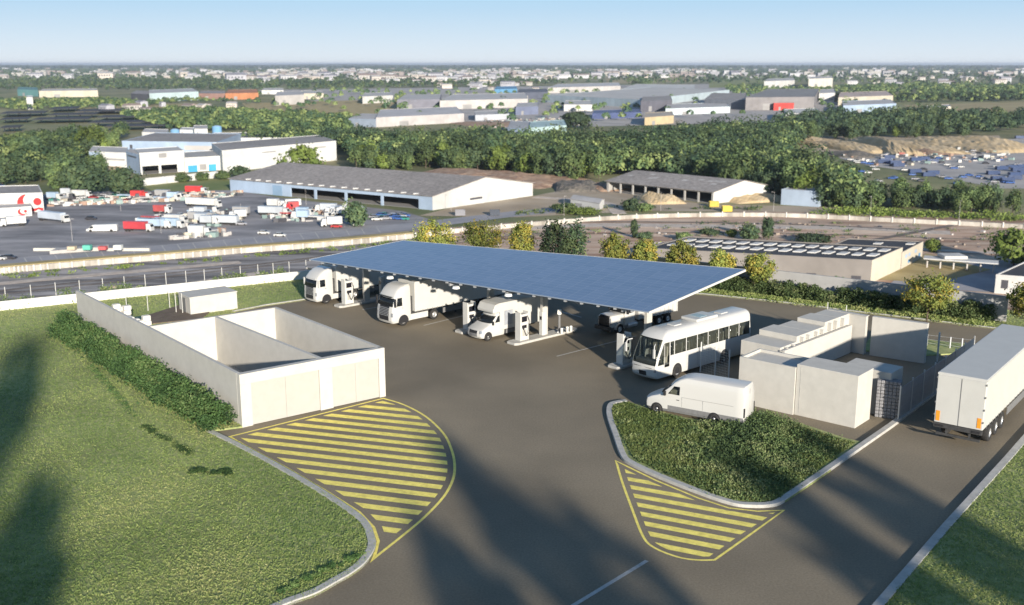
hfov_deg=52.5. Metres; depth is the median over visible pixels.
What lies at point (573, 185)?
heap
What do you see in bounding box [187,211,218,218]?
lorry
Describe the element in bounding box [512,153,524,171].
broadleaf tree
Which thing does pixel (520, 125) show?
industrial hall
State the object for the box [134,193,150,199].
lorry
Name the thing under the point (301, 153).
broadleaf tree
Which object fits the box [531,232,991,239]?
track
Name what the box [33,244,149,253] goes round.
loading platform
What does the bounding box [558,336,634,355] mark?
lane line
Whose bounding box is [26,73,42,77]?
house
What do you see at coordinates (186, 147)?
window
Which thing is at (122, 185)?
broadleaf tree
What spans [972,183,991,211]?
broadleaf tree
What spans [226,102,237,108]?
house
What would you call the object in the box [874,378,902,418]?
stone basket wall
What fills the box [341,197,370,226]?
broadleaf tree
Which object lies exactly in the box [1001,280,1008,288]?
window
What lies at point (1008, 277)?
building
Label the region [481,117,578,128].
scrap clutter
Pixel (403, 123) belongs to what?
door
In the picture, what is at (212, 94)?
industrial hall
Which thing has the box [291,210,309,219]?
lorry
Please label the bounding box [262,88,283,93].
industrial hall
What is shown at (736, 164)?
broadleaf tree
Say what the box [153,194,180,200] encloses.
lorry
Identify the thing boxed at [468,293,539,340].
box van
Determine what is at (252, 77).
house
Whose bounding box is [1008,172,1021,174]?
skip container
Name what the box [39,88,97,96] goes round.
industrial hall
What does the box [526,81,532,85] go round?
house
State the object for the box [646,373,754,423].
panel van
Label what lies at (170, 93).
industrial hall
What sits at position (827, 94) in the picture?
industrial hall
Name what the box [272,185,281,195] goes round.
door
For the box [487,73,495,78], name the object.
house
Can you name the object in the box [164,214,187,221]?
lorry
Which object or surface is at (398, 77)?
house
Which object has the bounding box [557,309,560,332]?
safety post
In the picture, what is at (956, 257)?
walkway roof
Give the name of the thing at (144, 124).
solar carport
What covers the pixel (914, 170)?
skip container
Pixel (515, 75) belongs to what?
house
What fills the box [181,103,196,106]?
house
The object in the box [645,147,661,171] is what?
broadleaf tree
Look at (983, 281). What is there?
lane
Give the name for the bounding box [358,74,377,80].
house
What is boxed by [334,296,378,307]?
pump island
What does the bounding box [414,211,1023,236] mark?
retaining wall
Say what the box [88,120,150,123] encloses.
solar carport
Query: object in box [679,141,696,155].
broadleaf tree
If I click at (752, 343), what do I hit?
equipment block
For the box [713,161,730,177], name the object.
broadleaf tree
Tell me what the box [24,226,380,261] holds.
parking marking
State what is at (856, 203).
broadleaf tree
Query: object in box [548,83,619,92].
industrial hall
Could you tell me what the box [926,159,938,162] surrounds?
skip container
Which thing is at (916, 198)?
broadleaf tree
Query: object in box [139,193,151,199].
lorry
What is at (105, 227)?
parked van
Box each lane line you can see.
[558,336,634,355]
[571,560,647,604]
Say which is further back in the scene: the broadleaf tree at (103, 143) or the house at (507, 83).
the house at (507, 83)
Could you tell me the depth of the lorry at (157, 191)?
475.37 m
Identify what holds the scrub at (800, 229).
on the dirt ground at (964, 233)
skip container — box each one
[455,209,464,215]
[490,209,499,215]
[708,201,718,206]
[721,205,731,211]
[877,160,889,162]
[884,155,894,158]
[889,160,901,163]
[892,163,904,166]
[908,169,921,172]
[910,157,921,160]
[921,172,935,176]
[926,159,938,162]
[926,170,939,174]
[986,170,1000,174]
[990,176,1005,180]
[995,166,1008,169]
[1000,177,1014,181]
[1007,175,1022,179]
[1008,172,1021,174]
[1010,167,1023,171]
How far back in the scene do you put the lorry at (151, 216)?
393.86 m
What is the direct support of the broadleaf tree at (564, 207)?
on the ground at (882, 173)
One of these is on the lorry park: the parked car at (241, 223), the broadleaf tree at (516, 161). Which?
the parked car at (241, 223)
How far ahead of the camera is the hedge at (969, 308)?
96.04 m
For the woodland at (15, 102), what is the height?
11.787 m
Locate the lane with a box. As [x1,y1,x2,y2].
[892,260,1019,291]
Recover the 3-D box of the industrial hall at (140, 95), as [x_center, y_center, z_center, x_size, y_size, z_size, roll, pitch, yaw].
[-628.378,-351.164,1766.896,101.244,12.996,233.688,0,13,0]
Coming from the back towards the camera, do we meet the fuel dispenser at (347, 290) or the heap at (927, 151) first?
the heap at (927, 151)
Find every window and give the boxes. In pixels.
[105,158,124,160]
[158,153,166,157]
[184,145,211,149]
[199,164,206,169]
[851,276,860,279]
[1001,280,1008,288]
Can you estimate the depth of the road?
365.27 m
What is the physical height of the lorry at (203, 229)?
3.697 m
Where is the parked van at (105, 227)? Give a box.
[86,224,118,231]
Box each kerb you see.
[206,430,375,604]
[233,286,996,328]
[606,391,936,507]
[872,434,1023,604]
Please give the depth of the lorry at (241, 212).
410.35 m
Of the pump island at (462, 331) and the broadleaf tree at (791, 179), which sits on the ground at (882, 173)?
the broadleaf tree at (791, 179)
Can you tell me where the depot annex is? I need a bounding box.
[0,203,31,217]
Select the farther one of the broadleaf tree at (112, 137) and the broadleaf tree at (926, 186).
the broadleaf tree at (112, 137)
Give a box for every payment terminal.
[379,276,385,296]
[539,311,545,334]
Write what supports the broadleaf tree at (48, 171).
on the ground at (882, 173)
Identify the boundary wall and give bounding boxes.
[0,270,309,310]
[656,257,1007,321]
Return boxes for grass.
[700,287,996,326]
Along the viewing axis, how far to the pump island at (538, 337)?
85.19 m
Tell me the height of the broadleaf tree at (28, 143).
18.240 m
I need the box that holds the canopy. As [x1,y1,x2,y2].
[309,240,745,356]
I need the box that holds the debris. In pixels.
[107,221,1019,288]
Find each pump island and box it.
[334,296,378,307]
[455,328,467,333]
[507,327,576,345]
[608,354,642,369]
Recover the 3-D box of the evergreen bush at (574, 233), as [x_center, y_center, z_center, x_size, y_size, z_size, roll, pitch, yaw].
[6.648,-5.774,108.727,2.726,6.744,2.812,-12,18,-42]
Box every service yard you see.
[259,84,838,128]
[839,139,1023,188]
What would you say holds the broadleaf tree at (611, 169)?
on the ground at (882, 173)
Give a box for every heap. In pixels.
[424,168,534,176]
[451,121,509,126]
[486,172,590,188]
[553,179,600,191]
[595,182,630,191]
[633,191,686,204]
[729,193,780,203]
[797,136,835,148]
[817,140,882,153]
[827,150,880,156]
[841,136,927,155]
[888,139,970,154]
[902,136,1023,152]
[915,148,961,154]
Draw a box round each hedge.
[45,309,238,434]
[708,275,998,322]
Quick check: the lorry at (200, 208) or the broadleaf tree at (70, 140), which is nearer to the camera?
the lorry at (200, 208)
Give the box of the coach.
[625,306,750,378]
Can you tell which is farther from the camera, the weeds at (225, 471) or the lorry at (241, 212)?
the lorry at (241, 212)
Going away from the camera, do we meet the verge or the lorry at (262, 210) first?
the verge
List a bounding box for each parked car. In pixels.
[3,254,16,258]
[85,216,96,219]
[235,221,247,224]
[257,230,269,233]
[273,232,285,236]
[330,224,342,227]
[371,216,381,220]
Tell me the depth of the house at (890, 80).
3077.24 m
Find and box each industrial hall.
[17,87,38,96]
[26,96,33,109]
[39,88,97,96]
[131,90,148,100]
[149,88,198,101]
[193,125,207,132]
[199,91,224,98]
[225,89,258,99]
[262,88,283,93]
[275,91,303,104]
[303,91,323,98]
[349,114,377,126]
[362,92,392,103]
[376,107,463,126]
[397,94,440,108]
[440,93,527,108]
[474,110,508,120]
[495,86,516,92]
[508,121,529,136]
[516,102,537,114]
[517,89,547,98]
[529,120,566,133]
[547,87,728,107]
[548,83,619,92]
[564,100,591,110]
[592,109,640,118]
[623,84,694,88]
[641,96,671,111]
[645,111,673,124]
[666,103,729,114]
[704,93,745,108]
[745,89,818,109]
[764,78,794,87]
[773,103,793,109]
[784,108,818,115]
[808,76,832,86]
[819,89,834,100]
[838,91,892,104]
[842,99,896,112]
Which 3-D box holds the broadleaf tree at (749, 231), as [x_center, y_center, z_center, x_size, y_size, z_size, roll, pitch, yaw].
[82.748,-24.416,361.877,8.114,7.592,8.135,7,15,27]
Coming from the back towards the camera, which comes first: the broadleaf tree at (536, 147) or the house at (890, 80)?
the house at (890, 80)
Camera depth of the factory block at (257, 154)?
620.86 m
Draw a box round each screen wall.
[780,325,851,359]
[827,308,868,353]
[869,316,928,363]
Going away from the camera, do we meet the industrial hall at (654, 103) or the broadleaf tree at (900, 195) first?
the broadleaf tree at (900, 195)
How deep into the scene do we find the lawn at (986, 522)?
47.36 m
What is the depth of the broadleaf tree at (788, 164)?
471.11 m
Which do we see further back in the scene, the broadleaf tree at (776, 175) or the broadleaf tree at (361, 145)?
the broadleaf tree at (361, 145)
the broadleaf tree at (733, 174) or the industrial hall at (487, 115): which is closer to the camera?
the broadleaf tree at (733, 174)
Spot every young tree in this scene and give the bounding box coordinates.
[410,216,460,244]
[457,219,505,247]
[505,220,540,250]
[598,231,630,258]
[627,237,661,260]
[661,238,701,264]
[708,246,741,288]
[742,252,778,293]
[896,267,959,322]
[1004,282,1023,318]
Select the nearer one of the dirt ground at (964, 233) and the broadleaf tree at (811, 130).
the dirt ground at (964, 233)
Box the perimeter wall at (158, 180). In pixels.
[143,171,217,185]
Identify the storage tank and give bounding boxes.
[170,129,178,132]
[212,125,221,132]
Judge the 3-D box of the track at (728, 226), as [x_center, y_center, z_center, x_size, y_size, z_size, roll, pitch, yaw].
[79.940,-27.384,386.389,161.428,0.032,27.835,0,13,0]
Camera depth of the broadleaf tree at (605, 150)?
579.97 m
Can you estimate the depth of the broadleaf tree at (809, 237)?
355.20 m
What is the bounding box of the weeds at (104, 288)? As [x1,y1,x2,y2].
[0,264,322,309]
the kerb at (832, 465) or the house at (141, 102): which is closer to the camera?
the kerb at (832, 465)
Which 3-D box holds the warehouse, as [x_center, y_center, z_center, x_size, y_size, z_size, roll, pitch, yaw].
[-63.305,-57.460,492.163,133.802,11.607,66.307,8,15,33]
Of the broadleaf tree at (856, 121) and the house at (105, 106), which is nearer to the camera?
the broadleaf tree at (856, 121)
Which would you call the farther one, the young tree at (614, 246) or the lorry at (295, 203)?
the lorry at (295, 203)
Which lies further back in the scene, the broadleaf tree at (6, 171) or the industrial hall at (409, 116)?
the industrial hall at (409, 116)
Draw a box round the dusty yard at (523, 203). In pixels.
[420,192,837,216]
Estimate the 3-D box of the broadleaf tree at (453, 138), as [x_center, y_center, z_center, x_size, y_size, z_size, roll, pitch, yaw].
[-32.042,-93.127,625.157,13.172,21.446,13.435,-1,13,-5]
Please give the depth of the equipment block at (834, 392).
65.13 m
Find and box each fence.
[2,260,313,300]
[125,288,182,312]
[700,342,729,377]
[897,336,974,418]
[927,332,967,361]
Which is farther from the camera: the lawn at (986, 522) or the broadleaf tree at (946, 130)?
the broadleaf tree at (946, 130)
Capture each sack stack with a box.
[112,303,131,314]
[128,314,151,325]
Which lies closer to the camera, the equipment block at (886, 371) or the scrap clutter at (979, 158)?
the equipment block at (886, 371)
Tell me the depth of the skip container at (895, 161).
633.64 m
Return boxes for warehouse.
[227,162,532,209]
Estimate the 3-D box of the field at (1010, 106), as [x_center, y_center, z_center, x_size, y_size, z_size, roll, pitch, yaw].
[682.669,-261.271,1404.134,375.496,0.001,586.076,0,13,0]
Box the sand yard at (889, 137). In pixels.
[795,135,999,158]
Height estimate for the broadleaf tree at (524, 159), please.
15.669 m
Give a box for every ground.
[0,65,1023,241]
[0,232,445,299]
[414,212,1023,310]
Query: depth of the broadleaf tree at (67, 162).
508.15 m
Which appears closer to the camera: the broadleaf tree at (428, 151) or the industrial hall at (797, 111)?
the broadleaf tree at (428, 151)
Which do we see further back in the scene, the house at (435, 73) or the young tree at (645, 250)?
the house at (435, 73)
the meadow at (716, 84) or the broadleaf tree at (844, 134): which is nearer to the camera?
the broadleaf tree at (844, 134)
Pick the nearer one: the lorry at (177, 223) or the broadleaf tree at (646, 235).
the broadleaf tree at (646, 235)
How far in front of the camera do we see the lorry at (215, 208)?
423.39 m
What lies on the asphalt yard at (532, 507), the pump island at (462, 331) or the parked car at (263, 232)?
the pump island at (462, 331)
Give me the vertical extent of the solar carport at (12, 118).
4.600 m
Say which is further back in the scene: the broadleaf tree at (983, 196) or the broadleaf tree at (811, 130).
the broadleaf tree at (811, 130)
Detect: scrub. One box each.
[1,239,412,277]
[507,220,1014,239]
[515,204,765,214]
[809,205,1023,220]
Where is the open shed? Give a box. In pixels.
[605,170,771,202]
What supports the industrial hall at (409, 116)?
on the ground at (882, 173)
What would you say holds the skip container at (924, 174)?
on the service yard at (974, 168)
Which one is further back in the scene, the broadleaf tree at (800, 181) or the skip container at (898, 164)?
the skip container at (898, 164)
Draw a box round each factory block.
[89,146,127,166]
[122,133,240,151]
[126,148,144,174]
[135,146,184,174]
[142,128,168,135]
[180,127,194,132]
[184,150,220,171]
[212,135,336,171]
[222,132,277,140]
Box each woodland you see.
[0,64,1023,69]
[0,67,1023,83]
[0,77,564,89]
[0,95,233,109]
[0,120,130,181]
[119,104,360,128]
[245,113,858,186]
[246,86,852,119]
[724,81,1023,101]
[772,102,1023,132]
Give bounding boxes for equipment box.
[178,286,237,313]
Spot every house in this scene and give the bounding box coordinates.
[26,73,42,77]
[63,74,73,78]
[97,72,114,78]
[98,103,114,112]
[122,103,140,109]
[125,71,140,76]
[134,100,147,106]
[144,71,156,77]
[159,101,165,106]
[178,71,188,76]
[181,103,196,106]
[197,103,207,107]
[208,74,219,78]
[225,73,245,79]
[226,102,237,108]
[246,75,255,79]
[279,75,296,78]
[311,75,320,79]
[323,74,336,80]
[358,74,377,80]
[369,75,380,80]
[381,74,397,78]
[395,76,409,78]
[411,74,424,77]
[420,76,436,81]
[430,72,442,75]
[436,75,446,80]
[441,83,451,87]
[462,75,472,80]
[470,82,482,87]
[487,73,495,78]
[500,81,514,85]
[511,74,523,78]
[525,76,543,81]
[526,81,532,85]
[543,74,553,77]
[557,74,570,77]
[572,74,588,77]
[591,72,601,77]
[604,71,619,75]
[619,71,628,75]
[730,72,739,77]
[845,80,857,84]
[885,79,896,83]
[938,80,953,84]
[963,76,973,81]
[991,79,1006,83]
[999,76,1011,81]
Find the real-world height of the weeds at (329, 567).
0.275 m
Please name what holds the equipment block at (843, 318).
on the asphalt yard at (532, 507)
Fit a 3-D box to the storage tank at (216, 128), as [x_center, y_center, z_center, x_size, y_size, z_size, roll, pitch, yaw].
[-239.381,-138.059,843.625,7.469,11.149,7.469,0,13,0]
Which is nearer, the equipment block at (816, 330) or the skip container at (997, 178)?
the equipment block at (816, 330)
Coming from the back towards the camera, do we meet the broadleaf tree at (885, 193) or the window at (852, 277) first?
the broadleaf tree at (885, 193)
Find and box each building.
[0,185,43,211]
[76,290,385,427]
[655,236,902,280]
[781,186,826,206]
[835,238,922,268]
[994,262,1023,294]
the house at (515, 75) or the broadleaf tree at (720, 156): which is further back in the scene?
the house at (515, 75)
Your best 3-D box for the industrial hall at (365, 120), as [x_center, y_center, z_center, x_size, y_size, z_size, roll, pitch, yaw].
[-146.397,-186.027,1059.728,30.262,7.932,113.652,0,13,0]
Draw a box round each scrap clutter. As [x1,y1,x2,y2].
[46,190,242,206]
[162,208,242,227]
[168,227,231,239]
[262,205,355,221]
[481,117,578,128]
[841,147,1014,165]
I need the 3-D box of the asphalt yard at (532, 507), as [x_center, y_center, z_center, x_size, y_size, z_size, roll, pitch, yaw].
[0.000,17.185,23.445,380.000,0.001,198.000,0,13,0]
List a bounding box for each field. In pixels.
[75,103,218,113]
[242,99,396,115]
[604,77,694,82]
[904,102,1023,114]
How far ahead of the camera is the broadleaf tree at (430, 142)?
613.00 m
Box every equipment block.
[739,348,808,414]
[740,334,795,355]
[759,324,810,343]
[780,320,824,338]
[794,357,873,427]
[797,313,837,332]
[815,309,848,327]
[847,358,902,413]
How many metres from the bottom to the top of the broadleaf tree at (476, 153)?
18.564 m
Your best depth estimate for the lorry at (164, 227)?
387.58 m
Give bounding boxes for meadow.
[144,175,233,190]
[709,80,764,87]
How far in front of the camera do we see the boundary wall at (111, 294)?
100.94 m
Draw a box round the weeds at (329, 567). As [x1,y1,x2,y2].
[274,550,366,593]
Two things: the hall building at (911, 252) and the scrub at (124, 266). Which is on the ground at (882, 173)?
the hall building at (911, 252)
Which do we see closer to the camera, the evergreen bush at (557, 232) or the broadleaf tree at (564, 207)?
the evergreen bush at (557, 232)
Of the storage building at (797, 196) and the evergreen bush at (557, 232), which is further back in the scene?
the storage building at (797, 196)
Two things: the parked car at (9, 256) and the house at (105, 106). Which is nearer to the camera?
the parked car at (9, 256)
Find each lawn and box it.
[0,279,1023,604]
[866,336,964,355]
[880,253,990,281]
[886,445,1023,604]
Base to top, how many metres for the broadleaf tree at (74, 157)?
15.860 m
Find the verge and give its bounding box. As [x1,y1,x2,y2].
[0,231,412,267]
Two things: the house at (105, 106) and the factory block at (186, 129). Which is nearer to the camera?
the factory block at (186, 129)
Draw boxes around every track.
[0,233,542,290]
[0,235,538,293]
[0,261,240,284]
[193,271,259,281]
[514,223,950,234]
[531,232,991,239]
[533,196,626,213]
[586,221,917,230]
[875,225,956,239]
[923,248,995,253]
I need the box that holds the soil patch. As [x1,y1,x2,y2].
[149,305,208,323]
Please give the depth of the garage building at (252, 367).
71.11 m
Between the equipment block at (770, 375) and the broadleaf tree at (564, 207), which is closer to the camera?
the equipment block at (770, 375)
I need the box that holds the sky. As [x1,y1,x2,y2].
[0,0,1023,64]
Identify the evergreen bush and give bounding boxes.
[531,217,577,253]
[564,216,590,255]
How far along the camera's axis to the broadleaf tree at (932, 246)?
337.89 m
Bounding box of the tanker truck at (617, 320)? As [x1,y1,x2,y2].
[595,302,677,332]
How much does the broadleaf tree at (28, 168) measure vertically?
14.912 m
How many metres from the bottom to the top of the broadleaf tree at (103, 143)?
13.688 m
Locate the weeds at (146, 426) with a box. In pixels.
[141,424,194,455]
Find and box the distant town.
[0,67,1023,76]
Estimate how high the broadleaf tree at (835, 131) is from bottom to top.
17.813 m
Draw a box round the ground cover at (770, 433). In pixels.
[614,404,852,501]
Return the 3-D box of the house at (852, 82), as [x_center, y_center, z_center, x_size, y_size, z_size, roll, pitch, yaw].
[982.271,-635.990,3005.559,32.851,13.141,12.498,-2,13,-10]
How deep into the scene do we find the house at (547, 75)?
4057.43 m
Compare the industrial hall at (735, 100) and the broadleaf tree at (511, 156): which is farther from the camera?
the industrial hall at (735, 100)
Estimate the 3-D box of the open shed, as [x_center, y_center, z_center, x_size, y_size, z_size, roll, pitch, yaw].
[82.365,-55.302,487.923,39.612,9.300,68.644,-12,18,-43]
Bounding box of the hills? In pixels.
[1,64,1018,67]
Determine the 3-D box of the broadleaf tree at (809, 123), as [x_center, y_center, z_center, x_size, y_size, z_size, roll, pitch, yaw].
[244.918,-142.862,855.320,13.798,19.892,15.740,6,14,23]
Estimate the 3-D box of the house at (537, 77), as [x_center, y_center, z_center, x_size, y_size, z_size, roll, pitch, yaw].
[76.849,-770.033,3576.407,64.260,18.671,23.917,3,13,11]
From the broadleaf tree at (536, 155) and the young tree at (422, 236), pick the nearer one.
the young tree at (422, 236)
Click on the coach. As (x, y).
(674, 350)
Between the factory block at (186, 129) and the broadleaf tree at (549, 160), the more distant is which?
the factory block at (186, 129)
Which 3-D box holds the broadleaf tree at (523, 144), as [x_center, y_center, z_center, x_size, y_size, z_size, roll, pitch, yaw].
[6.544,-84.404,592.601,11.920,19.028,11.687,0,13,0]
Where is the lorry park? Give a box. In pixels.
[0,190,427,257]
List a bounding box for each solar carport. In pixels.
[0,111,47,115]
[0,116,31,122]
[0,125,22,131]
[32,116,92,122]
[48,106,80,110]
[48,112,99,116]
[76,108,124,112]
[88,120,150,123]
[96,114,153,119]
[104,123,166,129]
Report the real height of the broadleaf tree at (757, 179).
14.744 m
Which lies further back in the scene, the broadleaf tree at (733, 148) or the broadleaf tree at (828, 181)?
the broadleaf tree at (733, 148)
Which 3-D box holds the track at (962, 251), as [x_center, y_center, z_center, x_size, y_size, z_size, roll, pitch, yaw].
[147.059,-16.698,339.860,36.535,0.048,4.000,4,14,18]
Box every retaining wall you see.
[0,233,413,273]
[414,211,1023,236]
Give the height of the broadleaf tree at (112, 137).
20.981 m
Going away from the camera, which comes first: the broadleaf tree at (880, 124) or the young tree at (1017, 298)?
the young tree at (1017, 298)
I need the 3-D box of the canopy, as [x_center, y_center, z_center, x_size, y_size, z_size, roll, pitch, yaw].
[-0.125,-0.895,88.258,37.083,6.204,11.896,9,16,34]
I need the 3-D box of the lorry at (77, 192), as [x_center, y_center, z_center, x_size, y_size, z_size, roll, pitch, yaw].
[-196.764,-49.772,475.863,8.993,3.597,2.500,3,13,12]
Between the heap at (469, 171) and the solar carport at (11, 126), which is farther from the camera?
the solar carport at (11, 126)
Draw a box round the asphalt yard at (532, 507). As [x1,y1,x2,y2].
[0,287,1023,604]
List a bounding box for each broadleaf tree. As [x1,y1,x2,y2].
[0,159,20,184]
[7,135,23,156]
[12,158,39,183]
[13,162,33,182]
[15,131,37,150]
[23,136,43,150]
[33,161,49,180]
[38,157,50,178]
[41,160,62,188]
[44,135,68,154]
[46,150,70,168]
[49,165,68,187]
[51,154,74,186]
[54,133,74,146]
[54,141,73,150]
[59,152,84,169]
[59,159,111,192]
[63,136,87,158]
[68,152,85,161]
[70,124,111,148]
[78,154,102,187]
[80,135,99,156]
[85,148,109,169]
[90,151,108,168]
[97,165,146,193]
[99,138,111,146]
[101,127,121,146]
[174,172,191,181]
[195,172,208,180]
[214,169,230,179]
[227,165,250,176]
[272,141,325,164]
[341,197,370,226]
[347,140,363,166]
[356,139,380,167]
[358,139,378,161]
[360,141,376,166]
[360,153,377,168]
[374,152,388,168]
[378,146,397,168]
[385,151,399,169]
[392,136,415,164]
[399,149,416,169]
[415,138,434,167]
[421,136,437,166]
[431,148,443,167]
[432,139,455,166]
[439,145,461,167]
[444,142,467,167]
[448,130,468,147]
[458,142,483,167]
[461,150,474,167]
[466,134,487,168]
[481,140,500,169]
[483,142,510,169]
[491,142,511,166]
[500,142,515,169]
[505,147,522,170]
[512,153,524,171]
[514,138,533,153]
[514,151,534,172]
[519,146,535,173]
[521,139,540,152]
[528,145,556,173]
[539,147,566,176]
[549,202,577,212]
[551,141,568,157]
[557,110,595,127]
[558,138,580,175]
[560,146,585,179]
[564,206,601,215]
[577,153,592,177]
[582,145,595,170]
[589,147,608,179]
[599,140,616,168]
[604,151,617,174]
[609,137,627,172]
[620,196,639,211]
[626,140,648,170]
[628,75,653,84]
[629,141,653,170]
[630,219,638,237]
[635,231,653,238]
[636,202,653,211]
[639,134,659,153]
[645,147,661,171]
[672,139,695,155]
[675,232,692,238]
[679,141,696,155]
[692,151,715,176]
[698,143,714,154]
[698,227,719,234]
[702,148,731,176]
[705,141,722,152]
[708,155,726,176]
[713,151,740,175]
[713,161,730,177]
[717,159,744,179]
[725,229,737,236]
[727,141,748,157]
[727,148,754,179]
[735,139,757,154]
[739,223,760,239]
[741,161,755,176]
[742,162,767,182]
[750,156,779,171]
[751,169,776,192]
[754,157,777,173]
[754,162,784,194]
[761,216,776,239]
[776,150,805,186]
[780,165,805,187]
[786,172,812,189]
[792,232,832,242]
[798,169,821,187]
[803,117,818,135]
[805,161,831,185]
[806,122,817,135]
[806,125,817,136]
[809,123,824,136]
[812,178,836,206]
[822,173,843,188]
[827,121,844,138]
[827,183,842,206]
[833,181,852,206]
[841,122,848,138]
[842,184,864,208]
[844,119,865,138]
[848,118,861,126]
[849,180,864,205]
[855,178,876,206]
[856,115,875,136]
[862,181,882,205]
[867,187,884,207]
[869,177,890,194]
[870,115,887,135]
[878,185,889,202]
[888,173,907,193]
[889,182,909,205]
[890,186,910,208]
[891,124,901,136]
[897,117,918,137]
[905,189,915,207]
[906,185,925,207]
[907,184,919,203]
[912,124,921,137]
[915,123,924,135]
[916,177,933,207]
[921,122,934,136]
[923,238,942,252]
[924,185,953,209]
[924,190,937,206]
[934,110,950,129]
[939,123,951,136]
[946,189,968,212]
[951,176,964,192]
[953,180,972,191]
[956,120,971,135]
[960,189,969,210]
[961,113,975,134]
[966,185,977,211]
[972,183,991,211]
[976,180,997,195]
[983,226,1023,265]
[984,193,1002,213]
[986,179,1004,199]
[986,187,1004,206]
[1002,185,1022,212]
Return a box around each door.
[181,297,186,312]
[188,165,197,171]
[209,164,215,170]
[251,377,286,423]
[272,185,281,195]
[285,370,319,416]
[332,363,355,406]
[355,359,378,401]
[399,121,408,125]
[463,104,471,108]
[763,104,769,109]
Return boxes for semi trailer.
[933,324,1023,442]
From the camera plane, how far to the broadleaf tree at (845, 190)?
436.64 m
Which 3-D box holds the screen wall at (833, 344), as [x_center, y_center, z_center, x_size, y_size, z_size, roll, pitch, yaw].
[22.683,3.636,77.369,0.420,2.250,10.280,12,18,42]
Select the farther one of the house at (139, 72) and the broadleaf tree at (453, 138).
the house at (139, 72)
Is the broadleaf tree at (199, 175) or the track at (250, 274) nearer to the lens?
the track at (250, 274)
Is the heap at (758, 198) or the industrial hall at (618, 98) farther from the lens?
the industrial hall at (618, 98)
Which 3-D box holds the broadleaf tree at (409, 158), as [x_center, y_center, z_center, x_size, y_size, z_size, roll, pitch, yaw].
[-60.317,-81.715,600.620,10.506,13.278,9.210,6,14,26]
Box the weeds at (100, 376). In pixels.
[87,364,139,416]
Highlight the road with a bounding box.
[0,206,605,263]
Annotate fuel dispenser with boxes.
[341,278,353,303]
[463,300,476,329]
[515,310,529,340]
[616,331,632,364]
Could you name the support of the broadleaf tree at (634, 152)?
on the ground at (882, 173)
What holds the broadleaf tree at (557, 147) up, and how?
on the ground at (882, 173)
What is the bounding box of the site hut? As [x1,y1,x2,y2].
[570,195,604,209]
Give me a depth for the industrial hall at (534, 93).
1836.30 m
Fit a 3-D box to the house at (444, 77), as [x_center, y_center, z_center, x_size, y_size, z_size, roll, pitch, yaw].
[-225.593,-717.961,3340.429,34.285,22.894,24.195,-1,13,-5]
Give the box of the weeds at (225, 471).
[187,467,233,475]
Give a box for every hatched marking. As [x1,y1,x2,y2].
[228,398,455,561]
[615,460,784,560]
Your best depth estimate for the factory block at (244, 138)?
753.11 m
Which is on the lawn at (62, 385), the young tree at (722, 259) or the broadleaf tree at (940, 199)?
the young tree at (722, 259)
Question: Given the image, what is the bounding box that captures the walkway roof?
[923,253,998,272]
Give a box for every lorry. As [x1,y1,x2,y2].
[0,215,25,226]
[37,210,69,222]
[46,192,62,199]
[46,193,75,200]
[60,188,71,193]
[72,189,91,197]
[123,220,153,231]
[130,190,147,195]
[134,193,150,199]
[135,217,166,228]
[137,218,171,228]
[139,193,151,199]
[141,215,158,217]
[150,189,169,195]
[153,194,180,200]
[153,204,171,213]
[154,217,184,228]
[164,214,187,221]
[166,191,183,196]
[185,185,206,193]
[185,197,221,206]
[187,206,218,211]
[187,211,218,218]
[187,225,211,234]
[188,206,206,211]
[194,213,207,222]
[199,215,218,223]
[207,215,238,224]
[227,206,249,214]
[228,209,246,218]
[258,205,289,214]
[267,198,281,205]
[279,198,300,206]
[279,209,309,214]
[281,201,298,208]
[285,203,292,209]
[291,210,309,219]
[295,207,313,214]
[308,212,331,217]
[315,203,336,210]
[320,216,341,226]
[325,206,340,214]
[330,206,362,214]
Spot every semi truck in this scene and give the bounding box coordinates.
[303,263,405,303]
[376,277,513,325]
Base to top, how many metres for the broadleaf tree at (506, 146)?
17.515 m
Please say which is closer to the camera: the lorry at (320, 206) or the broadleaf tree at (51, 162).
the lorry at (320, 206)
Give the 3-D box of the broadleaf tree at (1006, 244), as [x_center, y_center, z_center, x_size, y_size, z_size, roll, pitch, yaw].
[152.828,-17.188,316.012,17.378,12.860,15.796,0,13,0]
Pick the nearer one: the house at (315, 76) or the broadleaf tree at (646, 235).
the broadleaf tree at (646, 235)
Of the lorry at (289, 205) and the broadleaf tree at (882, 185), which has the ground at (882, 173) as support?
the broadleaf tree at (882, 185)
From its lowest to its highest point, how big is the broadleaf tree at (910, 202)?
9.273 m
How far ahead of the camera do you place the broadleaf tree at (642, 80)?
2629.10 m
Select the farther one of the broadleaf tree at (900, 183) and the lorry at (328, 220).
the broadleaf tree at (900, 183)

